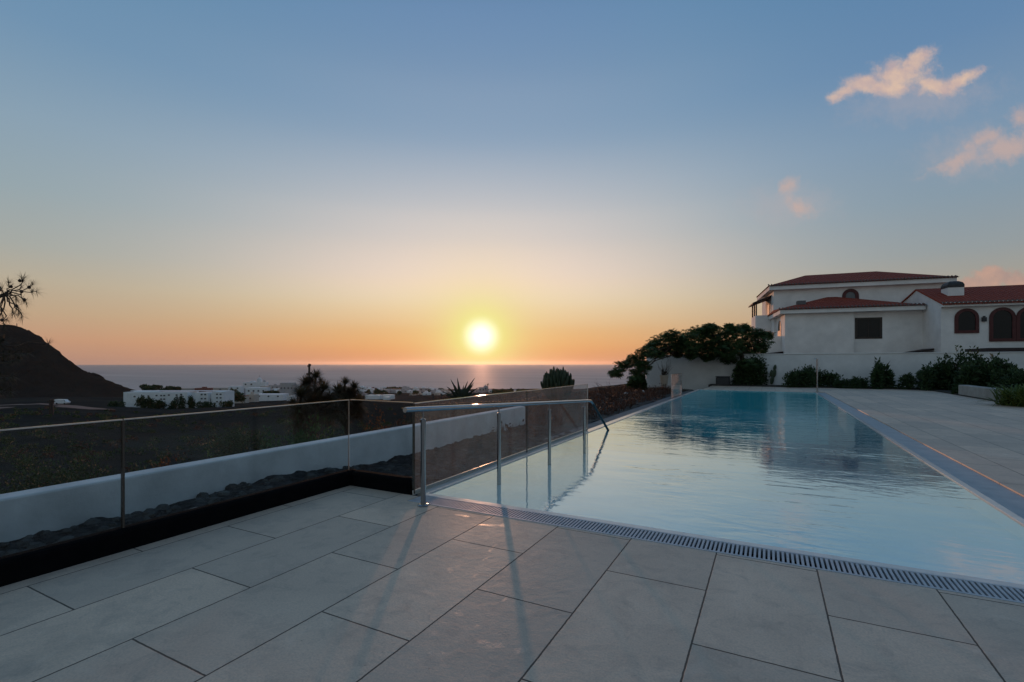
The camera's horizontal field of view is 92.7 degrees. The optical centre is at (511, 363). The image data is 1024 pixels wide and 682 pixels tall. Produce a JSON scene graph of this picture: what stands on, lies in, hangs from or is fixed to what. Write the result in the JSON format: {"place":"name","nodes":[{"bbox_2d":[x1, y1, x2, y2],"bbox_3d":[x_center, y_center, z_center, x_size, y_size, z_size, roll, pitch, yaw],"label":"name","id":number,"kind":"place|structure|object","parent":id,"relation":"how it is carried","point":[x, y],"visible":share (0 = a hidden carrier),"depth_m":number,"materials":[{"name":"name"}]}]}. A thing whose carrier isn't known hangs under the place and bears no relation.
{"place":"outdoors","nodes":[
{"label":"outdoors","id":0,"kind":"place"},
{"bbox_2d":[0,403,115,409],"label":"valley road","id":1,"kind":"structure","parent":0,"point":[72,406],"depth_m":224.63,"materials":[{"name":"grey asphalt"}]},
{"bbox_2d":[54,399,70,404],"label":"van","id":2,"kind":"object","parent":1,"relation":"on","point":[61,401],"visible":1,"depth_m":235.00,"materials":[{"name":"white paint"}]},
{"bbox_2d":[0,324,132,398],"bbox_3d":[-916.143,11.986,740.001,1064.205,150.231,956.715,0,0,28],"label":"hill","id":3,"kind":"structure","parent":0,"point":[50,372],"depth_m":705.05,"materials":[{"name":"brown soil"}]},
{"bbox_2d":[0,423,574,556],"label":"rock bed ground","id":4,"kind":"structure","parent":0,"point":[85,529],"depth_m":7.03,"materials":[{"name":"black stone"}]},
{"bbox_2d":[409,456,420,460],"bbox_3d":[-1.545,1.521,7.816,0.230,0.068,0.183,0,0,28],"label":"rock","id":5,"kind":"object","parent":4,"relation":"on","point":[417,458],"visible":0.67,"depth_m":7.76,"materials":[{"name":"grey stone"}]},
{"bbox_2d":[0,384,654,493],"bbox_3d":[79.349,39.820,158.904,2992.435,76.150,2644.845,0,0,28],"label":"hillside terrain","id":6,"kind":"structure","parent":0,"point":[169,433],"depth_m":80.68,"materials":[{"name":"brown soil"}]},
{"bbox_2d":[0,272,55,400],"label":"pine tree","id":7,"kind":"object","parent":6,"relation":"on","point":[7,294],"visible":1,"depth_m":7.98,"materials":[{"name":"green plant"}]},
{"bbox_2d":[47,399,54,414],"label":"utility pole","id":8,"kind":"object","parent":6,"relation":"on","point":[51,407],"visible":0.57,"depth_m":119.74,"materials":[{"name":"wood"}]},
{"bbox_2d":[0,448,116,493],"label":"dark bush","id":9,"kind":"object","parent":6,"relation":"on","point":[47,480],"visible":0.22,"depth_m":17.65,"materials":[{"name":"green plant"}]},
{"bbox_2d":[108,400,125,406],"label":"town tree","id":10,"kind":"object","parent":6,"relation":"on","point":[114,403],"visible":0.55,"depth_m":317.95,"materials":[{"name":"green plant"}]},
{"bbox_2d":[126,465,146,472],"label":"dark bush","id":11,"kind":"object","parent":6,"relation":"on","point":[139,469],"visible":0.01,"depth_m":17.83,"materials":[{"name":"green plant"}]},
{"bbox_2d":[134,394,155,407],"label":"town tree","id":12,"kind":"object","parent":6,"relation":"on","point":[141,402],"visible":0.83,"depth_m":319.58,"materials":[{"name":"green plant"}]},
{"bbox_2d":[139,384,162,389],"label":"town tree","id":13,"kind":"object","parent":6,"relation":"on","point":[148,387],"visible":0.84,"depth_m":518.53,"materials":[{"name":"green plant"}]},
{"bbox_2d":[148,400,166,408],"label":"town tree","id":14,"kind":"object","parent":6,"relation":"on","point":[159,404],"visible":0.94,"depth_m":318.80,"materials":[{"name":"green plant"}]},
{"bbox_2d":[158,446,178,466],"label":"lit bush","id":15,"kind":"object","parent":6,"relation":"on","point":[168,460],"visible":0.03,"depth_m":17.14,"materials":[{"name":"green plant"}]},
{"bbox_2d":[160,386,181,389],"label":"town tree","id":16,"kind":"object","parent":6,"relation":"on","point":[172,388],"visible":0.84,"depth_m":518.23,"materials":[{"name":"green plant"}]},
{"bbox_2d":[167,395,186,408],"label":"town tree","id":17,"kind":"object","parent":6,"relation":"on","point":[179,404],"visible":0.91,"depth_m":322.07,"materials":[{"name":"green plant"}]},
{"bbox_2d":[123,390,233,408],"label":"apartment block","id":18,"kind":"structure","parent":6,"relation":"on","point":[217,397],"depth_m":330.00,"materials":[{"name":"white paint"}]},
{"bbox_2d":[187,395,195,407],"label":"town tree","id":19,"kind":"object","parent":6,"relation":"on","point":[191,403],"visible":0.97,"depth_m":319.76,"materials":[{"name":"green plant"}]},
{"bbox_2d":[195,387,212,391],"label":"town house","id":20,"kind":"structure","parent":6,"relation":"on","point":[204,388],"depth_m":900.00,"materials":[{"name":"paint"}]},
{"bbox_2d":[195,401,216,407],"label":"town tree","id":21,"kind":"object","parent":6,"relation":"on","point":[205,404],"visible":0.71,"depth_m":318.50,"materials":[{"name":"green plant"}]},
{"bbox_2d":[0,406,420,492],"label":"scrub","id":22,"kind":"object","parent":6,"relation":"on","point":[46,448],"visible":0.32,"depth_m":50.76,"materials":[{"name":"green plant"}]},
{"bbox_2d":[213,388,227,389],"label":"town house","id":23,"kind":"structure","parent":6,"relation":"on","point":[220,388],"depth_m":860.00,"materials":[{"name":"white paint"}]},
{"bbox_2d":[218,400,233,406],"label":"town tree","id":24,"kind":"object","parent":6,"relation":"on","point":[228,403],"visible":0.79,"depth_m":318.92,"materials":[{"name":"green plant"}]},
{"bbox_2d":[228,386,243,393],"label":"town house","id":25,"kind":"structure","parent":6,"relation":"on","point":[240,389],"depth_m":760.00,"materials":[{"name":"white paint"}]},
{"bbox_2d":[208,422,267,457],"bbox_3d":[-19.955,5.805,36.025,3.742,3.116,2.509,0,0,6],"label":"dark bush","id":26,"kind":"object","parent":6,"relation":"on","point":[235,440],"visible":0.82,"depth_m":35.63,"materials":[{"name":"green plant"}]},
{"bbox_2d":[232,389,245,402],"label":"town tree","id":27,"kind":"object","parent":6,"relation":"on","point":[238,396],"visible":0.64,"depth_m":378.03,"materials":[{"name":"green plant"}]},
{"bbox_2d":[234,395,248,402],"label":"town house","id":28,"kind":"structure","parent":6,"relation":"on","point":[246,399],"depth_m":423.60,"materials":[{"name":"paint"}]},
{"bbox_2d":[243,381,254,387],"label":"town house","id":29,"kind":"structure","parent":6,"relation":"on","point":[247,384],"depth_m":900.00,"materials":[{"name":"white paint"}]},
{"bbox_2d":[247,392,258,401],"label":"town house","id":30,"kind":"structure","parent":6,"relation":"on","point":[253,397],"depth_m":440.30,"materials":[{"name":"white paint"}]},
{"bbox_2d":[246,387,270,394],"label":"town house","id":31,"kind":"structure","parent":6,"relation":"on","point":[257,390],"depth_m":600.00,"materials":[{"name":"white paint"}]},
{"bbox_2d":[253,375,267,386],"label":"church tower","id":32,"kind":"structure","parent":6,"relation":"on","point":[259,383],"depth_m":899.00,"materials":[{"name":"white paint"}]},
{"bbox_2d":[0,406,524,541],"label":"garden wall","id":33,"kind":"structure","parent":6,"relation":"on","point":[23,513],"depth_m":5.43,"materials":[{"name":"white paint"}]},
{"bbox_2d":[263,390,279,392],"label":"town tree","id":34,"kind":"object","parent":6,"relation":"on","point":[272,391],"visible":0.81,"depth_m":557.32,"materials":[{"name":"green plant"}]},
{"bbox_2d":[259,393,288,400],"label":"town house","id":35,"kind":"structure","parent":6,"relation":"on","point":[271,396],"depth_m":480.00,"materials":[{"name":"white paint"}]},
{"bbox_2d":[260,425,293,448],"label":"dark bush","id":36,"kind":"object","parent":6,"relation":"on","point":[269,440],"visible":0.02,"depth_m":15.65,"materials":[{"name":"green plant"}]},
{"bbox_2d":[280,382,295,395],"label":"town house","id":37,"kind":"structure","parent":6,"relation":"on","point":[285,387],"depth_m":620.00,"materials":[{"name":"white paint"}]},
{"bbox_2d":[307,364,310,439],"bbox_3d":[-16.604,4.688,40.000,0.448,9.291,0.203,0,0,5],"label":"utility pole","id":38,"kind":"object","parent":6,"relation":"on","point":[308,366],"visible":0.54,"depth_m":39.94,"materials":[{"name":"brown wood"}]},
{"bbox_2d":[283,409,337,444],"bbox_3d":[-7.501,3.830,18.156,3.432,4.362,2.046,0,0,6],"label":"dark bush","id":39,"kind":"object","parent":6,"relation":"on","point":[302,439],"visible":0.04,"depth_m":17.76,"materials":[{"name":"green plant"}]},
{"bbox_2d":[277,368,350,441],"bbox_3d":[-9.872,3.258,24.144,3.460,6.151,4.400,0,0,-30],"label":"dragon tree","id":40,"kind":"object","parent":6,"relation":"on","point":[315,393],"visible":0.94,"depth_m":23.57,"materials":[{"name":"green plant"}]},
{"bbox_2d":[315,375,371,434],"bbox_3d":[-9.106,3.521,26.290,4.139,5.877,2.899,0,0,50],"label":"dragon tree","id":41,"kind":"object","parent":6,"relation":"on","point":[344,392],"visible":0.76,"depth_m":25.84,"materials":[{"name":"green plant"}]},
{"bbox_2d":[365,395,381,398],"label":"greenhouse","id":42,"kind":"object","parent":6,"relation":"on","point":[374,397],"visible":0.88,"depth_m":470.00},
{"bbox_2d":[361,403,390,432],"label":"lit bush","id":43,"kind":"object","parent":6,"relation":"on","point":[381,427],"visible":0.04,"depth_m":18.88,"materials":[{"name":"green plant"}]},
{"bbox_2d":[382,394,394,398],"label":"greenhouse","id":44,"kind":"object","parent":6,"relation":"on","point":[391,396],"visible":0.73,"depth_m":480.00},
{"bbox_2d":[385,386,401,388],"bbox_3d":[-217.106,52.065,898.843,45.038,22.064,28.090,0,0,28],"label":"town tree","id":45,"kind":"object","parent":6,"relation":"on","point":[394,387],"visible":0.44,"depth_m":888.97,"materials":[{"name":"green plant"}]},
{"bbox_2d":[479,387,484,392],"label":"town house","id":46,"kind":"structure","parent":6,"relation":"on","point":[481,389],"depth_m":800.00,"materials":[{"name":"white paint"}]},
{"bbox_2d":[390,383,685,435],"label":"undergrowth","id":47,"kind":"object","parent":6,"relation":"on","point":[651,392],"visible":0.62,"depth_m":17.99,"materials":[{"name":"green plant"}]},
{"bbox_2d":[77,364,645,389],"bbox_3d":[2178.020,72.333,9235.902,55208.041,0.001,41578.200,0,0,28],"label":"sea","id":48,"kind":"structure","parent":0,"point":[492,376],"depth_m":3146.82,"materials":[{"name":"liquid"}]},
{"bbox_2d":[339,486,417,500],"bbox_3d":[-1.397,1.534,5.039,0.935,0.398,0.182,0,0,28],"label":"terrace corner","id":49,"kind":"object","parent":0,"point":[393,495],"visible":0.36,"depth_m":5.01,"materials":[{"name":"stone"}]},
{"bbox_2d":[0,489,1023,681],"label":"terrace floor","id":50,"kind":"structure","parent":0,"point":[337,585],"depth_m":2.61,"materials":[{"name":"grey tile"}]},
{"bbox_2d":[0,399,413,586],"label":"glass balustrade","id":51,"kind":"object","parent":50,"relation":"on","point":[30,563],"visible":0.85,"depth_m":3.73,"materials":[{"name":"clear glass"}]},
{"bbox_2d":[403,399,608,506],"bbox_3d":[0.507,1.262,7.118,0.104,1.743,6.274,0,0,28],"label":"pool handrail","id":52,"kind":"object","parent":50,"relation":"on","point":[423,409],"visible":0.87,"depth_m":5.74,"materials":[{"name":"metal"}]},
{"bbox_2d":[667,541,915,583],"bbox_3d":[1.266,1.563,3.674,5.040,0.340,0.246,0,0,28],"label":"drain channel","id":53,"kind":"object","parent":50,"relation":"on","point":[780,560],"depth_m":3.47,"materials":[{"name":"grey metal"}]},
{"bbox_2d":[408,495,1023,603],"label":"drain grate","id":54,"kind":"object","parent":53,"relation":"on","point":[978,588],"visible":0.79,"depth_m":3.45,"materials":[{"name":"plastic"}]},
{"bbox_2d":[0,0,1023,364],"label":"sky","id":55,"kind":"structure","parent":0,"point":[183,182],"materials":[{"name":"blue"}]},
{"bbox_2d":[391,387,691,437],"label":"garden ground","id":56,"kind":"structure","parent":0,"point":[567,426],"depth_m":18.18,"materials":[{"name":"soil"}]},
{"bbox_2d":[441,378,479,402],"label":"agave","id":57,"kind":"object","parent":56,"relation":"on","point":[458,393],"visible":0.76,"depth_m":19.86,"materials":[{"name":"green plant"}]},
{"bbox_2d":[540,366,574,405],"bbox_3d":[1.787,1.092,18.994,1.294,1.947,1.309,0,0,28],"label":"candelabra cactus","id":58,"kind":"object","parent":56,"relation":"on","point":[557,377],"visible":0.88,"depth_m":18.66,"materials":[{"name":"green plant"}]},
{"bbox_2d":[594,381,631,401],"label":"bare shrub","id":59,"kind":"object","parent":56,"relation":"on","point":[608,395],"visible":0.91,"depth_m":21.00,"materials":[{"name":"brown plant"}]},
{"bbox_2d":[626,375,647,389],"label":"garden bush","id":60,"kind":"object","parent":56,"relation":"on","point":[643,384],"visible":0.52,"depth_m":29.27,"materials":[{"name":"green plant"}]},
{"bbox_2d":[654,359,672,385],"bbox_3d":[9.532,0.586,30.604,1.079,1.672,0.562,0,0,-3],"label":"plant pot","id":61,"kind":"object","parent":56,"relation":"on","point":[663,378],"visible":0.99,"depth_m":30.46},
{"bbox_2d":[418,389,699,496],"bbox_3d":[4.312,1.934,15.000,0.144,1.198,22.475,0,0,28],"label":"pool rim","id":62,"kind":"object","parent":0,"point":[459,479],"visible":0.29,"depth_m":7.15,"materials":[{"name":"stone"}]},
{"bbox_2d":[412,384,587,494],"bbox_3d":[0.249,0.874,7.361,0.030,0.939,5.380,0,0,28],"label":"glass balustrade","id":63,"kind":"object","parent":62,"relation":"on","point":[415,491],"visible":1,"depth_m":6.05,"materials":[{"name":"glass"},{"name":"brushed steel"}]},
{"bbox_2d":[545,390,693,439],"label":"garden path","id":64,"kind":"structure","parent":0,"point":[606,420],"depth_m":15.09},
{"bbox_2d":[670,373,682,398],"bbox_3d":[6.767,0.928,20.056,0.060,1.009,2.800,0,0,28],"label":"glass screen","id":65,"kind":"object","parent":64,"relation":"on","point":[678,388],"visible":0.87,"depth_m":20.25,"materials":[{"name":"glass"}]},
{"bbox_2d":[426,493,1023,587],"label":"pool rim","id":66,"kind":"object","parent":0,"point":[798,551],"visible":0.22,"depth_m":3.55,"materials":[{"name":"stone"}]},
{"bbox_2d":[431,390,1023,577],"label":"pool water","id":67,"kind":"structure","parent":0,"point":[806,452],"depth_m":5.85,"materials":[{"name":"blue liquid"}]},
{"bbox_2d":[700,389,789,391],"bbox_3d":[11.777,1.533,23.705,4.950,0.400,0.112,0,0,28],"label":"pool rim","id":68,"kind":"object","parent":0,"point":[746,390],"visible":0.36,"depth_m":23.91,"materials":[{"name":"stone"}]},
{"bbox_2d":[704,386,824,392],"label":"terrace floor","id":69,"kind":"structure","parent":0,"point":[791,389],"depth_m":25.69,"materials":[{"name":"grey tile"}]},
{"bbox_2d":[814,358,818,391],"bbox_3d":[14.123,0.539,22.637,0.188,1.548,0.140,0,0,2],"label":"shower post","id":70,"kind":"object","parent":69,"relation":"on","point":[816,375],"visible":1,"depth_m":22.62,"materials":[{"name":"metal"}]},
{"bbox_2d":[708,384,940,389],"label":"planting bed ground","id":71,"kind":"structure","parent":0,"point":[709,385],"depth_m":27.48,"materials":[{"name":"soil"}]},
{"bbox_2d":[607,323,776,384],"bbox_3d":[11.001,-0.451,29.370,10.746,4.116,3.820,0,0,-5],"label":"fig tree","id":72,"kind":"object","parent":71,"relation":"on","point":[725,344],"visible":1,"depth_m":28.95,"materials":[{"name":"green plant"}]},
{"bbox_2d":[715,376,729,384],"bbox_3d":[12.611,1.042,29.200,0.800,0.538,0.540,0,0,28],"label":"storage box","id":73,"kind":"object","parent":71,"relation":"on","point":[722,380],"visible":0.97,"depth_m":28.98,"materials":[{"name":"grey paint"}]},
{"bbox_2d":[731,352,769,384],"bbox_3d":[14.341,0.410,29.008,2.646,2.177,1.560,0,0,-3],"label":"garden bush","id":74,"kind":"object","parent":71,"relation":"on","point":[752,376],"visible":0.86,"depth_m":28.72,"materials":[{"name":"green plant"}]},
{"bbox_2d":[769,365,776,383],"bbox_3d":[15.284,0.658,28.600,0.417,1.150,0.074,0,0,0],"label":"prickly pear","id":75,"kind":"object","parent":71,"relation":"on","point":[772,374],"visible":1,"depth_m":28.58,"materials":[{"name":"green plant"}]},
{"bbox_2d":[781,364,843,387],"bbox_3d":[16.407,0.739,26.959,3.283,1.452,1.436,0,0,2],"label":"garden bush","id":76,"kind":"object","parent":71,"relation":"on","point":[804,377],"visible":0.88,"depth_m":26.62,"materials":[{"name":"green plant"}]},
{"bbox_2d":[832,376,868,388],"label":"garden bush","id":77,"kind":"object","parent":71,"relation":"on","point":[862,383],"visible":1,"depth_m":25.59,"materials":[{"name":"green plant"}]},
{"bbox_2d":[868,356,895,388],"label":"garden bush","id":78,"kind":"object","parent":71,"relation":"on","point":[880,377],"visible":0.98,"depth_m":25.16,"materials":[{"name":"green plant"}]},
{"bbox_2d":[894,357,957,390],"bbox_3d":[21.059,0.556,24.259,3.050,1.807,2.004,0,0,-2],"label":"garden bush","id":79,"kind":"object","parent":71,"relation":"on","point":[928,377],"visible":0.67,"depth_m":23.93,"materials":[{"name":"green plant"}]},
{"bbox_2d":[818,388,1016,406],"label":"terrace floor","id":80,"kind":"structure","parent":0,"point":[902,396],"depth_m":18.98,"materials":[{"name":"grey tile"}]},
{"bbox_2d":[815,392,1023,525],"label":"pool rim","id":81,"kind":"object","parent":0,"point":[1012,515],"visible":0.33,"depth_m":5.70,"materials":[{"name":"stone"}]},
{"bbox_2d":[817,392,1023,518],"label":"overflow gutter","id":82,"kind":"object","parent":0,"point":[1011,501],"visible":0.33,"depth_m":6.31,"materials":[{"name":"stone"}]},
{"bbox_2d":[844,402,1023,496],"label":"terrace floor","id":83,"kind":"structure","parent":0,"point":[987,442],"depth_m":9.52,"materials":[{"name":"grey tile"}]},
{"bbox_2d":[931,389,998,401],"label":"planting bed ground","id":84,"kind":"structure","parent":0,"point":[943,391],"depth_m":21.26,"materials":[{"name":"soil"}]},
{"bbox_2d":[951,387,957,393],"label":"garden bush","id":85,"kind":"object","parent":84,"relation":"on","point":[955,390],"visible":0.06,"depth_m":20.75,"materials":[{"name":"green plant"}]},
{"bbox_2d":[937,345,985,389],"bbox_3d":[21.756,0.306,23.246,2.373,2.405,1.450,0,0,18],"label":"garden bush","id":86,"kind":"object","parent":84,"relation":"on","point":[952,373],"visible":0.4,"depth_m":23.36,"materials":[{"name":"green plant"}]},
{"bbox_2d":[958,385,1000,400],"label":"planter wall","id":87,"kind":"structure","parent":84,"relation":"on","point":[972,390],"depth_m":18.60,"materials":[{"name":"beige paint"}]},
{"bbox_2d":[950,352,1017,391],"bbox_3d":[21.073,0.528,21.425,3.276,2.064,1.738,0,0,-3],"label":"garden bush","id":88,"kind":"object","parent":84,"relation":"on","point":[973,374],"visible":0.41,"depth_m":21.38,"materials":[{"name":"green plant"}]},
{"bbox_2d":[956,383,1023,406],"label":"strap leaf plant","id":89,"kind":"object","parent":84,"relation":"on","point":[1011,396],"visible":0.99,"depth_m":15.22,"materials":[{"name":"green plant"}]},
{"bbox_2d":[985,364,1023,388],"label":"garden bush","id":90,"kind":"object","parent":84,"relation":"on","point":[1015,376],"visible":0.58,"depth_m":19.84,"materials":[{"name":"green plant"}]},
{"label":"plot ground","id":91,"kind":"structure","parent":0,"visible":0},
{"bbox_2d":[646,352,1023,389],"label":"boundary wall","id":92,"kind":"structure","parent":91,"relation":"on","point":[697,373],"depth_m":27.94,"materials":[{"name":"white paint"}]},
{"bbox_2d":[748,271,1023,353],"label":"villa","id":93,"kind":"object","parent":91,"relation":"on","point":[875,312],"visible":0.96,"depth_m":38.40,"materials":[{"name":"white paint"}]},
{"bbox_2d":[778,321,780,335],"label":"arched window","id":94,"kind":"structure","parent":93,"relation":"in","point":[779,324],"depth_m":42.12,"materials":[{"name":"white wood"}]},
{"bbox_2d":[842,289,858,298],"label":"arched window","id":95,"kind":"structure","parent":93,"relation":"in","point":[849,293],"depth_m":41.85,"materials":[{"name":"grey glass"}]},
{"bbox_2d":[855,317,881,338],"bbox_3d":[27.962,-2.757,38.330,1.800,1.660,0.090,0,0,19],"label":"window","id":96,"kind":"structure","parent":93,"relation":"in","point":[871,327],"depth_m":38.29,"materials":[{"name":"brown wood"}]},
{"bbox_2d":[954,308,978,332],"bbox_3d":[31.682,-2.962,34.043,1.360,1.730,0.120,0,0,19],"label":"arched window","id":97,"kind":"structure","parent":93,"relation":"in","point":[966,320],"depth_m":34.02,"materials":[{"name":"red paint"}]},
{"bbox_2d":[989,307,1015,341],"bbox_3d":[33.521,-2.662,33.394,1.420,2.330,0.120,0,0,19],"label":"arched window","id":98,"kind":"structure","parent":93,"relation":"in","point":[1002,320],"depth_m":33.38,"materials":[{"name":"red paint"}]},
{"bbox_2d":[1016,308,1023,340],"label":"arched window","id":99,"kind":"structure","parent":93,"relation":"in","point":[1020,314],"depth_m":33.05,"materials":[{"name":"red paint"}]},
{"bbox_2d":[966,348,1023,351],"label":"pergola","id":100,"kind":"object","parent":91,"relation":"on","point":[1001,350],"visible":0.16,"depth_m":30.57,"materials":[{"name":"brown wood"}]},
{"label":"pool slope","id":101,"kind":"structure","parent":0,"visible":0},
{"bbox_2d":[454,481,1023,584],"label":"pool shelf","id":102,"kind":"object","parent":101,"relation":"on","point":[890,552],"visible":0.17,"depth_m":4.06,"materials":[{"name":"liquid"}]}
]}

